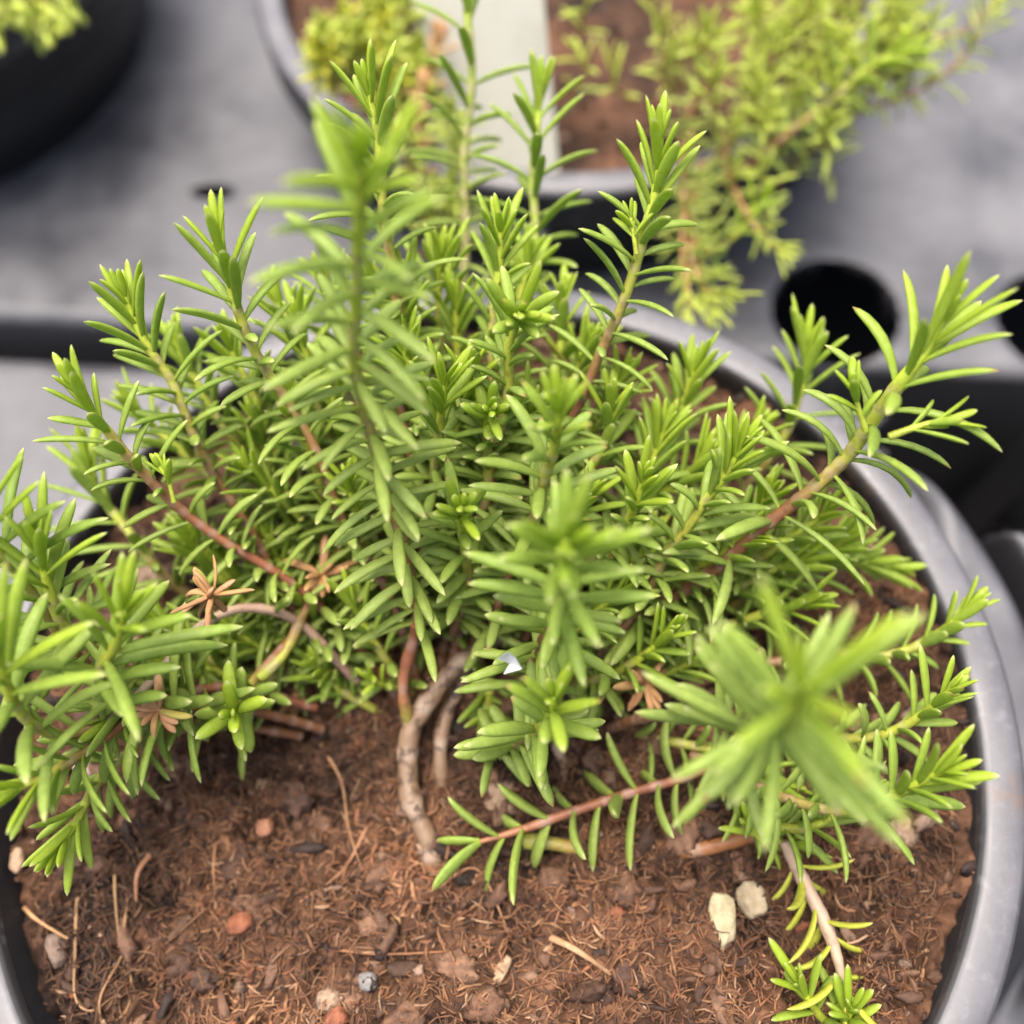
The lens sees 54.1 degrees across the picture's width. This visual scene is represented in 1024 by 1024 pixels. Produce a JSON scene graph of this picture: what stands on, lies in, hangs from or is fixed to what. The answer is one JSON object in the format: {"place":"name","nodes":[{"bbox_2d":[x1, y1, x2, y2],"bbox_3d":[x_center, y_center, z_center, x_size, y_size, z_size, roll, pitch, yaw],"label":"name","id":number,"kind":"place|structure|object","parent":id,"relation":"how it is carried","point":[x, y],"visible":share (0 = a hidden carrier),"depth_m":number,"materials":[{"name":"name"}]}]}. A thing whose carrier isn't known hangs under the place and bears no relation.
{"place":"outdoors","nodes":[
{"label":"outdoors","id":0,"kind":"place"},
{"bbox_2d":[192,184,1023,540],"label":"bench top","id":1,"kind":"object","parent":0,"point":[832,292],"depth_m":0.27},
{"bbox_2d":[0,0,1023,506],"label":"plant tray","id":2,"kind":"object","parent":1,"relation":"on","point":[200,98],"visible":0.38,"depth_m":0.22,"materials":[{"name":"grey plastic"}]},
{"bbox_2d":[0,0,145,180],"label":"plant pot","id":3,"kind":"object","parent":2,"relation":"on","point":[63,90],"visible":0.76,"depth_m":0.21,"materials":[{"name":"plastic"}]},
{"bbox_2d":[0,0,88,55],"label":"leafy plant","id":4,"kind":"object","parent":3,"relation":"on","point":[48,20],"visible":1,"depth_m":0.17,"materials":[{"name":"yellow plant"}]},
{"bbox_2d":[257,0,892,273],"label":"plant pot","id":5,"kind":"object","parent":2,"relation":"in","point":[285,52],"visible":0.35,"depth_m":0.19,"materials":[{"name":"plastic"}]},
{"bbox_2d":[297,0,488,258],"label":"mossy plant","id":6,"kind":"object","parent":5,"relation":"in","point":[340,43],"visible":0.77,"depth_m":0.17,"materials":[{"name":"green plant"}]},
{"bbox_2d":[413,0,558,239],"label":"plant label","id":7,"kind":"object","parent":5,"relation":"in","point":[507,33],"visible":0.55,"depth_m":0.18,"materials":[{"name":"white plastic"}]},
{"bbox_2d":[291,0,863,172],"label":"soil","id":8,"kind":"structure","parent":5,"relation":"in","point":[591,120],"depth_m":0.20,"materials":[{"name":"brown soil"}]},
{"bbox_2d":[555,0,1023,329],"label":"trailing plant","id":9,"kind":"object","parent":5,"relation":"in","point":[893,36],"visible":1,"depth_m":0.17,"materials":[{"name":"green plant"}]},
{"bbox_2d":[0,361,1023,1023],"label":"plant tray","id":10,"kind":"object","parent":1,"relation":"on","point":[990,499],"visible":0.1,"depth_m":0.20,"materials":[{"name":"grey plastic"}]},
{"bbox_2d":[0,286,1023,1023],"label":"plant pot","id":11,"kind":"object","parent":10,"relation":"in","point":[974,964],"visible":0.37,"depth_m":0.12,"materials":[{"name":"plastic"}]},
{"bbox_2d":[11,329,975,1023],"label":"soil","id":12,"kind":"structure","parent":11,"relation":"in","point":[643,931],"depth_m":0.12,"materials":[{"name":"brown soil"}]},
{"bbox_2d":[9,847,25,873],"bbox_3d":[-0.060,0.042,0.121,0.002,0.001,0.003,-5,64,0],"label":"pebble","id":13,"kind":"object","parent":12,"relation":"on","point":[17,858],"visible":1,"depth_m":0.12,"materials":[{"name":"stone"}]},
{"bbox_2d":[22,906,68,938],"bbox_3d":[-0.056,0.049,0.120,0.007,0.003,0.004,-5,64,0],"label":"dry straw","id":14,"kind":"object","parent":12,"relation":"on","point":[27,911],"visible":1,"depth_m":0.12,"materials":[{"name":"beige plant"}]},
{"bbox_2d":[72,897,112,1011],"bbox_3d":[-0.049,0.051,0.117,0.006,0.001,0.012,-5,64,0],"label":"dry straw","id":15,"kind":"object","parent":12,"relation":"on","point":[75,958],"visible":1,"depth_m":0.12,"materials":[{"name":"brown plant"}]},
{"bbox_2d":[98,898,129,1023],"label":"dry straw","id":16,"kind":"object","parent":12,"relation":"on","point":[113,970],"visible":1,"depth_m":0.12,"materials":[{"name":"brown plant"}]},
{"bbox_2d":[113,863,131,1020],"bbox_3d":[-0.046,0.050,0.117,0.003,0.002,0.018,-5,64,0],"label":"dry straw","id":17,"kind":"object","parent":12,"relation":"on","point":[115,902],"visible":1,"depth_m":0.12,"materials":[{"name":"brown plant"}]},
{"bbox_2d":[134,853,151,901],"bbox_3d":[-0.044,0.044,0.120,0.002,0.002,0.006,-5,64,0],"label":"dry straw","id":18,"kind":"object","parent":12,"relation":"on","point":[145,860],"visible":1,"depth_m":0.12,"materials":[{"name":"brown plant"}]},
{"bbox_2d":[212,845,216,893],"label":"dry straw","id":19,"kind":"object","parent":12,"relation":"on","point":[213,859],"visible":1,"depth_m":0.12,"materials":[{"name":"brown plant"}]},
{"bbox_2d":[226,912,252,934],"bbox_3d":[-0.032,0.048,0.117,0.003,0.002,0.002,-5,64,0],"label":"pebble","id":20,"kind":"object","parent":12,"relation":"on","point":[238,923],"visible":1,"depth_m":0.12,"materials":[{"name":"stone"}]},
{"bbox_2d":[256,818,273,837],"bbox_3d":[-0.030,0.038,0.122,0.002,0.002,0.002,-5,64,0],"label":"clay crumb","id":21,"kind":"object","parent":12,"relation":"on","point":[264,827],"visible":1,"depth_m":0.12,"materials":[{"name":"stone"}]},
{"bbox_2d":[299,827,367,901],"bbox_3d":[-0.021,0.042,0.120,0.008,0.001,0.008,-5,64,0],"label":"dry straw","id":22,"kind":"object","parent":12,"relation":"on","point":[353,853],"visible":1,"depth_m":0.12,"materials":[{"name":"brown plant"}]},
{"bbox_2d":[324,1005,348,1023],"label":"clay crumb","id":23,"kind":"object","parent":12,"relation":"on","point":[337,1015],"visible":1,"depth_m":0.11,"materials":[{"name":"stone"}]},
{"bbox_2d":[320,744,360,867],"bbox_3d":[-0.021,0.036,0.123,0.006,0.001,0.016,-5,64,0],"label":"dry straw","id":24,"kind":"object","parent":12,"relation":"on","point":[339,777],"visible":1,"depth_m":0.12,"materials":[{"name":"brown plant"}]},
{"bbox_2d":[358,972,377,991],"bbox_3d":[-0.016,0.053,0.114,0.002,0.002,0.002,-5,64,0],"label":"pebble","id":25,"kind":"object","parent":12,"relation":"on","point":[365,986],"visible":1,"depth_m":0.11,"materials":[{"name":"stone"}]},
{"bbox_2d":[329,949,449,955],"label":"dry straw","id":26,"kind":"object","parent":12,"relation":"on","point":[388,954],"visible":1,"depth_m":0.12,"materials":[{"name":"brown plant"}]},
{"bbox_2d":[435,867,505,925],"bbox_3d":[-0.005,0.045,0.117,0.008,0.002,0.008,-5,64,0],"label":"dry straw","id":27,"kind":"object","parent":12,"relation":"on","point":[467,868],"visible":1,"depth_m":0.12,"materials":[{"name":"brown plant"}]},
{"bbox_2d":[493,954,511,983],"bbox_3d":[-0.001,0.052,0.115,0.003,0.001,0.003,-5,64,0],"label":"pebble","id":28,"kind":"object","parent":12,"relation":"on","point":[504,967],"visible":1,"depth_m":0.11,"materials":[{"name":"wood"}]},
{"bbox_2d":[0,0,1022,1023],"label":"bushy succulent","id":29,"kind":"object","parent":12,"relation":"on","point":[474,501],"visible":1,"depth_m":0.11,"materials":[{"name":"green plant"}]},
{"bbox_2d":[549,935,610,974],"bbox_3d":[0.008,0.050,0.114,0.007,0.003,0.005,-5,64,0],"label":"dry straw","id":30,"kind":"object","parent":12,"relation":"on","point":[571,947],"visible":1,"depth_m":0.11,"materials":[{"name":"beige plant"}]},
{"bbox_2d":[708,892,735,950],"bbox_3d":[0.024,0.047,0.115,0.004,0.003,0.006,-5,64,0],"label":"pebble","id":31,"kind":"object","parent":12,"relation":"on","point":[721,909],"visible":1,"depth_m":0.11,"materials":[{"name":"stone"}]},
{"bbox_2d":[736,881,769,919],"bbox_3d":[0.028,0.045,0.116,0.004,0.002,0.004,-5,64,0],"label":"pebble","id":32,"kind":"object","parent":12,"relation":"on","point":[752,903],"visible":1,"depth_m":0.12,"materials":[{"name":"stone"}]},
{"bbox_2d":[847,934,869,943],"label":"dry straw","id":33,"kind":"object","parent":12,"relation":"on","point":[860,939],"visible":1,"depth_m":0.11,"materials":[{"name":"beige plant"}]}
]}

